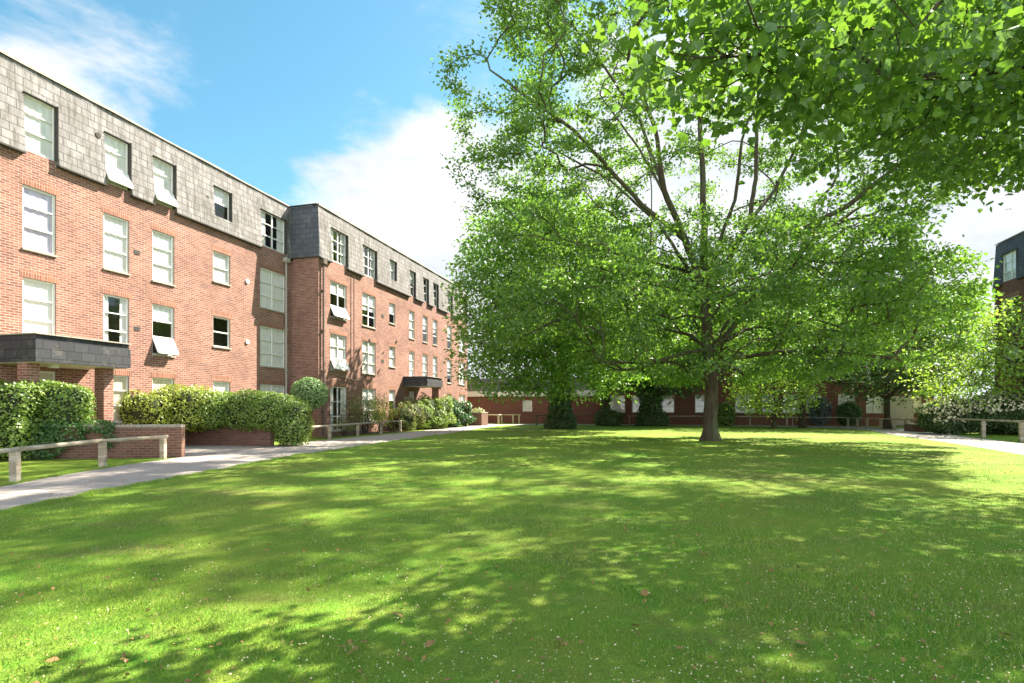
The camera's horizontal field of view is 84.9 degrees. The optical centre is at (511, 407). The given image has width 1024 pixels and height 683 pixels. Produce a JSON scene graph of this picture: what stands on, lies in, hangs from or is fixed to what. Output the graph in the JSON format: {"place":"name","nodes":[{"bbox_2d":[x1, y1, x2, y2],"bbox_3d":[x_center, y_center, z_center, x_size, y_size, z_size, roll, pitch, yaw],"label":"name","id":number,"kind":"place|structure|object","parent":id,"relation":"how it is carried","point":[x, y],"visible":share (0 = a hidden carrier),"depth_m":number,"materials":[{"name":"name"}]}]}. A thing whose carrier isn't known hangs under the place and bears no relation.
{"place":"outdoors","nodes":[
{"label":"outdoors","id":0,"kind":"place"},
{"bbox_2d":[185,445,263,455],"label":"entrance path","id":1,"kind":"structure","parent":0,"point":[193,450],"depth_m":19.16,"materials":[{"name":"grey concrete"}]},
{"bbox_2d":[0,424,502,509],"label":"path","id":2,"kind":"structure","parent":0,"point":[23,493],"depth_m":12.90,"materials":[{"name":"grey concrete"}]},
{"bbox_2d":[0,423,1023,682],"bbox_3d":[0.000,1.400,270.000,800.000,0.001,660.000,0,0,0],"label":"ground","id":3,"kind":"structure","parent":0,"point":[748,439],"depth_m":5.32,"materials":[{"name":"green plant"}]},
{"bbox_2d":[0,378,96,459],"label":"hedge","id":4,"kind":"object","parent":3,"relation":"on","point":[23,411],"visible":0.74,"depth_m":15.13,"materials":[{"name":"green plant"}]},
{"bbox_2d":[0,435,168,482],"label":"rail fence","id":5,"kind":"object","parent":3,"relation":"on","point":[14,464],"visible":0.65,"depth_m":12.27,"materials":[{"name":"brown wood"}]},
{"bbox_2d":[34,424,184,458],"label":"garden wall","id":6,"kind":"structure","parent":3,"relation":"on","point":[149,448],"depth_m":15.65,"materials":[{"name":"brick"}]},
{"bbox_2d":[22,419,118,459],"bbox_3d":[-12.113,0.865,15.377,2.420,1.134,0.620,0,0,-15],"label":"creeper","id":7,"kind":"object","parent":6,"relation":"attached to","point":[60,439],"visible":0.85,"depth_m":15.21,"materials":[{"name":"green plant"}]},
{"bbox_2d":[115,384,219,432],"bbox_3d":[-12.675,0.039,20.329,4.077,1.969,2.677,0,0,0],"label":"hedge","id":8,"kind":"object","parent":3,"relation":"on","point":[170,405],"visible":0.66,"depth_m":19.66,"materials":[{"name":"green plant"}]},
{"bbox_2d":[185,423,273,446],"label":"garden wall","id":9,"kind":"structure","parent":3,"relation":"on","point":[232,436],"depth_m":20.69,"materials":[{"name":"brick"}]},
{"bbox_2d":[0,49,467,459],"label":"apartment building","id":10,"kind":"structure","parent":3,"relation":"on","point":[135,256],"depth_m":21.43,"materials":[{"name":"brick"}]},
{"bbox_2d":[19,175,58,257],"bbox_3d":[-14.122,-5.670,16.718,0.176,2.130,1.090,0,0,15],"label":"window","id":11,"kind":"structure","parent":10,"relation":"in","point":[38,207],"depth_m":16.76,"materials":[{"name":"white glass"}]},
{"bbox_2d":[19,268,58,333],"bbox_3d":[-14.145,-2.993,16.722,0.127,2.085,1.090,0,0,15],"label":"window","id":12,"kind":"structure","parent":10,"relation":"in","point":[38,297],"depth_m":16.76,"materials":[{"name":"white paint"}]},
{"bbox_2d":[23,91,58,160],"bbox_3d":[-14.090,-8.375,16.709,0.241,1.670,0.930,0,0,15],"label":"window","id":13,"kind":"structure","parent":10,"relation":"in","point":[41,117],"depth_m":16.85,"materials":[{"name":"white glass"}]},
{"bbox_2d":[40,366,58,383],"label":"window","id":14,"kind":"structure","parent":10,"relation":"in","point":[45,373],"depth_m":16.99,"materials":[{"name":"grey glass"}]},
{"bbox_2d":[101,204,131,275],"bbox_3d":[-13.480,-5.670,19.060,0.176,2.130,1.090,0,0,15],"label":"window","id":15,"kind":"structure","parent":10,"relation":"in","point":[115,228],"depth_m":19.14,"materials":[{"name":"white glass"}]},
{"bbox_2d":[101,286,131,342],"bbox_3d":[-13.504,-2.993,19.068,0.127,2.085,1.090,0,0,15],"label":"window","id":16,"kind":"structure","parent":10,"relation":"in","point":[123,314],"depth_m":19.29,"materials":[{"name":"white paint"}]},
{"bbox_2d":[104,131,132,190],"bbox_3d":[-13.395,-8.375,19.037,0.353,1.670,0.930,0,0,15],"label":"window","id":17,"kind":"structure","parent":10,"relation":"in","point":[118,152],"depth_m":19.16,"materials":[{"name":"white glass"}]},
{"bbox_2d":[114,369,131,423],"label":"window","id":18,"kind":"structure","parent":10,"relation":"in","point":[120,382],"depth_m":19.24,"materials":[{"name":"white glass"}]},
{"bbox_2d":[150,222,175,286],"bbox_3d":[-12.993,-5.670,20.841,0.176,2.130,1.110,0,0,15],"label":"window","id":19,"kind":"structure","parent":10,"relation":"in","point":[162,244],"depth_m":20.88,"materials":[{"name":"white glass"}]},
{"bbox_2d":[150,371,175,393],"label":"window","id":20,"kind":"structure","parent":10,"relation":"in","point":[161,379],"depth_m":20.80,"materials":[{"name":"white glass"}]},
{"bbox_2d":[150,297,178,357],"bbox_3d":[-12.894,-2.970,20.814,0.383,2.130,1.110,0,0,15],"label":"window","id":21,"kind":"structure","parent":10,"relation":"in","point":[162,314],"depth_m":20.84,"materials":[{"name":"white paint"}]},
{"bbox_2d":[153,155,177,208],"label":"window","id":22,"kind":"structure","parent":10,"relation":"in","point":[165,173],"depth_m":20.96,"materials":[{"name":"white glass"}]},
{"bbox_2d":[211,244,231,286],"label":"window","id":23,"kind":"structure","parent":10,"relation":"in","point":[220,261],"depth_m":23.65,"materials":[{"name":"white paint"}]},
{"bbox_2d":[211,310,231,349],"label":"window","id":24,"kind":"structure","parent":10,"relation":"in","point":[215,313],"depth_m":23.67,"materials":[{"name":"white paint"}]},
{"bbox_2d":[211,376,231,393],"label":"window","id":25,"kind":"structure","parent":10,"relation":"in","point":[224,384],"depth_m":23.65,"materials":[{"name":"white glass"}]},
{"bbox_2d":[214,185,232,221],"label":"window","id":26,"kind":"structure","parent":10,"relation":"in","point":[222,197],"depth_m":23.87,"materials":[{"name":"white glass"}]},
{"bbox_2d":[259,262,284,313],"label":"window","id":27,"kind":"structure","parent":10,"relation":"in","point":[271,283],"depth_m":26.65,"materials":[{"name":"white paint"}]},
{"bbox_2d":[259,320,284,368],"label":"window","id":28,"kind":"structure","parent":10,"relation":"in","point":[271,339],"depth_m":26.65,"materials":[{"name":"white glass"}]},
{"bbox_2d":[259,379,284,394],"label":"window","id":29,"kind":"structure","parent":10,"relation":"in","point":[277,386],"depth_m":26.65,"materials":[{"name":"white glass"}]},
{"bbox_2d":[261,208,286,253],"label":"window","id":30,"kind":"structure","parent":10,"relation":"in","point":[281,224],"depth_m":27.14,"materials":[{"name":"white paint"}]},
{"bbox_2d":[329,382,346,431],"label":"window","id":31,"kind":"structure","parent":10,"relation":"in","point":[342,386],"depth_m":29.18,"materials":[{"name":"white paint"}]},
{"bbox_2d":[329,275,349,321],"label":"window","id":32,"kind":"structure","parent":10,"relation":"in","point":[337,289],"depth_m":29.21,"materials":[{"name":"white paint"}]},
{"bbox_2d":[329,328,349,371],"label":"window","id":33,"kind":"structure","parent":10,"relation":"in","point":[338,362],"depth_m":29.18,"materials":[{"name":"white glass"}]},
{"bbox_2d":[331,227,348,265],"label":"window","id":34,"kind":"structure","parent":10,"relation":"in","point":[344,239],"depth_m":29.74,"materials":[{"name":"white paint"}]},
{"bbox_2d":[362,384,375,421],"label":"window","id":35,"kind":"structure","parent":10,"relation":"in","point":[370,389],"depth_m":32.23,"materials":[{"name":"white glass"}]},
{"bbox_2d":[362,288,376,329],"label":"window","id":36,"kind":"structure","parent":10,"relation":"in","point":[368,302],"depth_m":32.23,"materials":[{"name":"white paint"}]},
{"bbox_2d":[362,336,376,375],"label":"window","id":37,"kind":"structure","parent":10,"relation":"in","point":[368,348],"depth_m":32.23,"materials":[{"name":"white glass"}]},
{"bbox_2d":[363,244,376,278],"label":"window","id":38,"kind":"structure","parent":10,"relation":"in","point":[373,254],"depth_m":32.68,"materials":[{"name":"white paint"}]},
{"bbox_2d":[389,299,395,325],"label":"window","id":39,"kind":"structure","parent":10,"relation":"in","point":[391,306],"depth_m":35.09,"materials":[{"name":"white paint"}]},
{"bbox_2d":[389,343,395,367],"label":"window","id":40,"kind":"structure","parent":10,"relation":"in","point":[391,349],"depth_m":35.09,"materials":[{"name":"white glass"}]},
{"bbox_2d":[389,386,395,408],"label":"window","id":41,"kind":"structure","parent":10,"relation":"in","point":[391,389],"depth_m":35.09,"materials":[{"name":"white glass"}]},
{"bbox_2d":[390,259,396,281],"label":"window","id":42,"kind":"structure","parent":10,"relation":"in","point":[393,265],"depth_m":35.28,"materials":[{"name":"white paint"}]},
{"bbox_2d":[409,307,414,339],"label":"window","id":43,"kind":"structure","parent":10,"relation":"in","point":[411,314],"depth_m":37.84,"materials":[{"name":"white paint"}]},
{"bbox_2d":[409,347,414,375],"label":"window","id":44,"kind":"structure","parent":10,"relation":"in","point":[411,354],"depth_m":37.84,"materials":[{"name":"white glass"}]},
{"bbox_2d":[409,388,414,401],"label":"window","id":45,"kind":"structure","parent":10,"relation":"in","point":[411,394],"depth_m":37.84,"materials":[{"name":"grey glass"}]},
{"bbox_2d":[410,270,415,296],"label":"window","id":46,"kind":"structure","parent":10,"relation":"in","point":[412,274],"depth_m":37.97,"materials":[{"name":"white paint"}]},
{"bbox_2d":[422,312,427,343],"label":"window","id":47,"kind":"structure","parent":10,"relation":"in","point":[424,314],"depth_m":39.89,"materials":[{"name":"white paint"}]},
{"bbox_2d":[422,350,427,375],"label":"window","id":48,"kind":"structure","parent":10,"relation":"in","point":[423,352],"depth_m":39.89,"materials":[{"name":"white glass"}]},
{"bbox_2d":[423,277,428,301],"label":"window","id":49,"kind":"structure","parent":10,"relation":"in","point":[427,280],"depth_m":40.08,"materials":[{"name":"white paint"}]},
{"bbox_2d":[432,316,437,345],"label":"window","id":50,"kind":"structure","parent":10,"relation":"in","point":[435,320],"depth_m":41.63,"materials":[{"name":"white paint"}]},
{"bbox_2d":[432,353,437,376],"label":"window","id":51,"kind":"structure","parent":10,"relation":"in","point":[433,354],"depth_m":41.63,"materials":[{"name":"white glass"}]},
{"bbox_2d":[433,282,438,306],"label":"window","id":52,"kind":"structure","parent":10,"relation":"in","point":[437,286],"depth_m":41.81,"materials":[{"name":"white paint"}]},
{"bbox_2d":[447,323,451,349],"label":"window","id":53,"kind":"structure","parent":10,"relation":"in","point":[449,330],"depth_m":44.35,"materials":[{"name":"white paint"}]},
{"bbox_2d":[447,356,451,383],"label":"window","id":54,"kind":"structure","parent":10,"relation":"in","point":[448,361],"depth_m":44.34,"materials":[{"name":"white glass"}]},
{"bbox_2d":[459,359,465,385],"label":"window","id":55,"kind":"structure","parent":10,"relation":"in","point":[462,380],"depth_m":46.96,"materials":[{"name":"white glass"}]},
{"bbox_2d":[185,388,314,445],"bbox_3d":[-10.339,0.353,20.931,5.707,2.218,2.400,0,0,7],"label":"hedge","id":56,"kind":"object","parent":3,"relation":"on","point":[288,418],"visible":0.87,"depth_m":20.17,"materials":[{"name":"green plant"}]},
{"bbox_2d":[290,376,328,437],"bbox_3d":[-9.092,-0.021,25.210,1.703,2.842,1.740,0,0,0],"label":"topiary tree","id":57,"kind":"object","parent":3,"relation":"on","point":[313,392],"visible":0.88,"depth_m":24.73,"materials":[{"name":"green plant"}]},
{"bbox_2d":[313,420,401,439],"bbox_3d":[-7.572,1.073,27.508,0.235,0.695,12.230,0,0,8],"label":"rail fence","id":58,"kind":"object","parent":3,"relation":"on","point":[357,428],"visible":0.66,"depth_m":27.54,"materials":[{"name":"brown wood"}]},
{"bbox_2d":[314,430,410,437],"bbox_3d":[-7.728,1.382,30.452,1.266,0.001,9.852,0,0,12],"label":"flower bed","id":59,"kind":"object","parent":3,"relation":"on","point":[361,434],"visible":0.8,"depth_m":29.20,"materials":[{"name":"soil"}]},
{"bbox_2d":[332,416,356,435],"bbox_3d":[-8.393,0.822,27.950,1.469,1.161,1.176,0,0,0],"label":"rose bush","id":60,"kind":"object","parent":59,"relation":"on","point":[343,427],"visible":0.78,"depth_m":27.97,"materials":[{"name":"green plant"}]},
{"bbox_2d":[333,389,387,433],"bbox_3d":[-8.079,0.206,30.329,3.025,2.398,3.088,0,0,0],"label":"rose bush","id":61,"kind":"object","parent":59,"relation":"on","point":[365,404],"visible":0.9,"depth_m":30.07,"materials":[{"name":"green plant"}]},
{"bbox_2d":[370,398,397,431],"bbox_3d":[-7.522,0.403,32.470,2.196,2.001,2.343,0,0,-34],"label":"rose bush","id":62,"kind":"object","parent":59,"relation":"on","point":[383,418],"visible":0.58,"depth_m":32.31,"materials":[{"name":"green plant"}]},
{"bbox_2d":[389,396,426,430],"bbox_3d":[-6.564,0.351,35.032,1.906,2.252,3.011,0,0,15],"label":"bush","id":63,"kind":"object","parent":3,"relation":"on","point":[410,415],"visible":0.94,"depth_m":34.31,"materials":[{"name":"green plant"}]},
{"bbox_2d":[412,392,456,429],"bbox_3d":[-5.335,0.203,37.945,3.178,2.609,4.962,0,0,0],"label":"bush","id":64,"kind":"object","parent":3,"relation":"on","point":[440,415],"visible":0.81,"depth_m":37.12,"materials":[{"name":"green plant"}]},
{"bbox_2d":[445,396,476,427],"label":"bush","id":65,"kind":"object","parent":3,"relation":"on","point":[463,414],"visible":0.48,"depth_m":41.56,"materials":[{"name":"green plant"}]},
{"bbox_2d":[468,412,487,425],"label":"brick planter","id":66,"kind":"object","parent":3,"relation":"on","point":[481,419],"visible":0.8,"depth_m":44.53,"materials":[{"name":"brick"}]},
{"bbox_2d":[488,414,520,423],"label":"rail fence","id":67,"kind":"object","parent":3,"relation":"on","point":[507,414],"visible":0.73,"depth_m":49.33,"materials":[{"name":"brown wood"}]},
{"bbox_2d":[0,455,1023,682],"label":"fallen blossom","id":68,"kind":"object","parent":3,"relation":"on","point":[649,592],"visible":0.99,"depth_m":3.86,"materials":[{"name":"plant"}]},
{"bbox_2d":[10,454,1016,682],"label":"leaf litter","id":69,"kind":"object","parent":3,"relation":"on","point":[903,659],"visible":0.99,"depth_m":3.56,"materials":[{"name":"brown plant"}]},
{"bbox_2d":[467,377,599,423],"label":"outbuilding","id":70,"kind":"structure","parent":3,"relation":"on","point":[528,409],"depth_m":51.19,"materials":[{"name":"red brick"}]},
{"bbox_2d":[522,400,531,411],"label":"window","id":71,"kind":"structure","parent":70,"relation":"in","point":[527,404],"depth_m":51.16,"materials":[{"name":"white glass"}]},
{"bbox_2d":[438,176,673,428],"bbox_3d":[2.611,-6.212,35.715,14.508,15.713,12.656,0,0,0],"label":"broadleaf tree","id":72,"kind":"object","parent":3,"relation":"on","point":[560,392],"visible":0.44,"depth_m":32.92,"materials":[{"name":"green plant"}]},
{"bbox_2d":[548,415,577,428],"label":"round bush","id":73,"kind":"object","parent":3,"relation":"on","point":[563,422],"visible":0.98,"depth_m":37.22,"materials":[{"name":"green plant"}]},
{"bbox_2d":[535,415,626,424],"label":"rail fence","id":74,"kind":"object","parent":3,"relation":"on","point":[536,419],"visible":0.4,"depth_m":47.33,"materials":[{"name":"brown wood"}]},
{"bbox_2d":[593,408,623,425],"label":"round bush","id":75,"kind":"object","parent":3,"relation":"on","point":[608,417],"visible":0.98,"depth_m":42.99,"materials":[{"name":"green plant"}]},
{"bbox_2d":[569,315,666,425],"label":"broadleaf tree","id":76,"kind":"object","parent":3,"relation":"on","point":[604,405],"visible":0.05,"depth_m":44.00,"materials":[{"name":"green plant"}]},
{"bbox_2d":[637,411,669,425],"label":"round bush","id":77,"kind":"object","parent":3,"relation":"on","point":[651,418],"visible":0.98,"depth_m":42.62,"materials":[{"name":"green plant"}]},
{"bbox_2d":[585,248,745,425],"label":"broadleaf tree","id":78,"kind":"object","parent":3,"relation":"on","point":[652,395],"visible":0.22,"depth_m":42.38,"materials":[{"name":"green plant"}]},
{"bbox_2d":[717,401,735,425],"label":"bush","id":79,"kind":"object","parent":3,"relation":"on","point":[725,417],"visible":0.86,"depth_m":43.20,"materials":[{"name":"green plant"}]},
{"bbox_2d":[429,0,1023,441],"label":"lawn tree","id":80,"kind":"object","parent":3,"relation":"on","point":[795,280],"visible":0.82,"depth_m":20.66,"materials":[{"name":"green plant"}]},
{"bbox_2d":[721,358,836,428],"bbox_3d":[17.608,-1.170,37.498,7.530,5.140,5.954,0,0,0],"label":"tree","id":81,"kind":"object","parent":3,"relation":"on","point":[776,404],"visible":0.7,"depth_m":37.16,"materials":[{"name":"green plant"}]},
{"bbox_2d":[581,0,1023,218],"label":"maple tree","id":82,"kind":"object","parent":3,"relation":"on","point":[910,79],"visible":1,"depth_m":6.09,"materials":[{"name":"green plant"}]},
{"bbox_2d":[723,273,892,426],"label":"broadleaf tree","id":83,"kind":"object","parent":3,"relation":"on","point":[802,421],"visible":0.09,"depth_m":40.24,"materials":[{"name":"green plant"}]},
{"bbox_2d":[835,400,863,425],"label":"bush","id":84,"kind":"object","parent":3,"relation":"on","point":[852,410],"visible":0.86,"depth_m":42.19,"materials":[{"name":"green plant"}]},
{"bbox_2d":[868,295,996,403],"bbox_3d":[29.420,-3.345,37.972,10.221,9.508,8.917,0,0,-18],"label":"broadleaf tree","id":85,"kind":"object","parent":3,"relation":"on","point":[962,388],"visible":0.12,"depth_m":37.23,"materials":[{"name":"green plant"}]},
{"bbox_2d":[895,296,1023,412],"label":"tree","id":86,"kind":"object","parent":3,"relation":"on","point":[984,367],"visible":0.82,"depth_m":28.59,"materials":[{"name":"green plant"}]},
{"bbox_2d":[912,391,1023,434],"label":"flowering bush","id":87,"kind":"object","parent":3,"relation":"on","point":[933,418],"visible":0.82,"depth_m":29.12,"materials":[{"name":"green plant"}]},
{"bbox_2d":[947,418,1023,441],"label":"rail fence","id":88,"kind":"object","parent":3,"relation":"on","point":[1020,430],"visible":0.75,"depth_m":25.29,"materials":[{"name":"brown wood"}]},
{"bbox_2d":[0,0,1023,398],"label":"sky","id":89,"kind":"structure","parent":0,"point":[335,105],"materials":[{"name":"blue"}]},
{"bbox_2d":[501,424,1023,454],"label":"path","id":90,"kind":"structure","parent":0,"point":[999,444],"depth_m":26.39,"materials":[{"name":"grey concrete"}]},
{"bbox_2d":[628,416,794,425],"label":"rail fence","id":91,"kind":"object","parent":90,"relation":"on","point":[702,416],"visible":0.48,"depth_m":44.89,"materials":[{"name":"brown wood"}]},
{"bbox_2d":[808,396,832,425],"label":"bush","id":92,"kind":"object","parent":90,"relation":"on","point":[823,410],"visible":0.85,"depth_m":42.58,"materials":[{"name":"green plant"}]},
{"bbox_2d":[785,417,914,428],"bbox_3d":[24.569,1.045,39.994,3.207,0.750,9.102,0,0,-28],"label":"rail fence","id":93,"kind":"object","parent":90,"relation":"on","point":[880,422],"visible":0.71,"depth_m":39.67,"materials":[{"name":"brown wood"}]},
{"bbox_2d":[816,295,972,428],"bbox_3d":[24.840,-3.253,36.902,9.622,9.311,8.416,0,0,0],"label":"tree","id":94,"kind":"object","parent":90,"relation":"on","point":[887,396],"visible":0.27,"depth_m":36.20,"materials":[{"name":"green plant"}]},
{"bbox_2d":[892,418,917,429],"bbox_3d":[25.813,1.020,34.889,4.091,0.800,0.802,0,0,12],"label":"rail fence","id":95,"kind":"object","parent":90,"relation":"on","point":[895,419],"visible":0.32,"depth_m":35.10,"materials":[{"name":"brown wood"}]},
{"bbox_2d":[904,423,930,431],"bbox_3d":[24.600,1.159,33.200,1.840,0.483,1.540,0,0,14],"label":"brick planter","id":96,"kind":"object","parent":90,"relation":"on","point":[912,427],"visible":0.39,"depth_m":33.04,"materials":[{"name":"brick"}]},
{"bbox_2d":[600,276,933,425],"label":"apartment building","id":97,"kind":"structure","parent":0,"point":[690,405],"depth_m":45.78,"materials":[{"name":"brick"}]},
{"bbox_2d":[610,393,625,412],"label":"window","id":98,"kind":"structure","parent":97,"relation":"in","point":[620,407],"depth_m":48.96,"materials":[{"name":"white glass"}]},
{"bbox_2d":[631,393,640,412],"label":"window","id":99,"kind":"structure","parent":97,"relation":"in","point":[635,406],"depth_m":48.61,"materials":[{"name":"white glass"}]},
{"bbox_2d":[661,392,674,412],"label":"window","id":100,"kind":"structure","parent":97,"relation":"in","point":[669,408],"depth_m":47.86,"materials":[{"name":"white glass"}]},
{"bbox_2d":[694,392,704,412],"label":"window","id":101,"kind":"structure","parent":97,"relation":"in","point":[699,404],"depth_m":47.19,"materials":[{"name":"white glass"}]},
{"bbox_2d":[734,392,756,412],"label":"window","id":102,"kind":"structure","parent":97,"relation":"in","point":[737,411],"depth_m":46.32,"materials":[{"name":"white glass"}]},
{"bbox_2d":[782,391,799,412],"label":"window","id":103,"kind":"structure","parent":97,"relation":"in","point":[793,392],"depth_m":45.31,"materials":[{"name":"white glass"}]},
{"bbox_2d":[837,391,854,404],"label":"window","id":104,"kind":"structure","parent":97,"relation":"in","point":[844,399],"depth_m":44.33,"materials":[{"name":"white glass"}]},
{"bbox_2d":[866,392,883,413],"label":"window","id":105,"kind":"structure","parent":97,"relation":"in","point":[870,408],"depth_m":43.75,"materials":[{"name":"white glass"}]},
{"bbox_2d":[890,396,913,425],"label":"door","id":106,"kind":"structure","parent":97,"relation":"in","point":[896,411],"depth_m":43.16,"materials":[{"name":"beige wood"}]},
{"bbox_2d":[904,391,920,413],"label":"window","id":107,"kind":"structure","parent":97,"relation":"in","point":[917,396],"depth_m":43.04,"materials":[{"name":"white glass"}]},
{"bbox_2d":[992,231,1023,393],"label":"apartment building","id":108,"kind":"structure","parent":0,"point":[1009,271],"depth_m":33.10,"materials":[{"name":"brick"}]},
{"bbox_2d":[1002,248,1017,281],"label":"window","id":109,"kind":"structure","parent":108,"relation":"in","point":[1009,258],"depth_m":33.09,"materials":[{"name":"white paint"}]},
{"bbox_2d":[1002,338,1018,375],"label":"window","id":110,"kind":"structure","parent":108,"relation":"in","point":[1016,342],"depth_m":32.89,"materials":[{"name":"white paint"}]},
{"bbox_2d":[1002,290,1019,330],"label":"window","id":111,"kind":"structure","parent":108,"relation":"in","point":[1017,293],"depth_m":32.90,"materials":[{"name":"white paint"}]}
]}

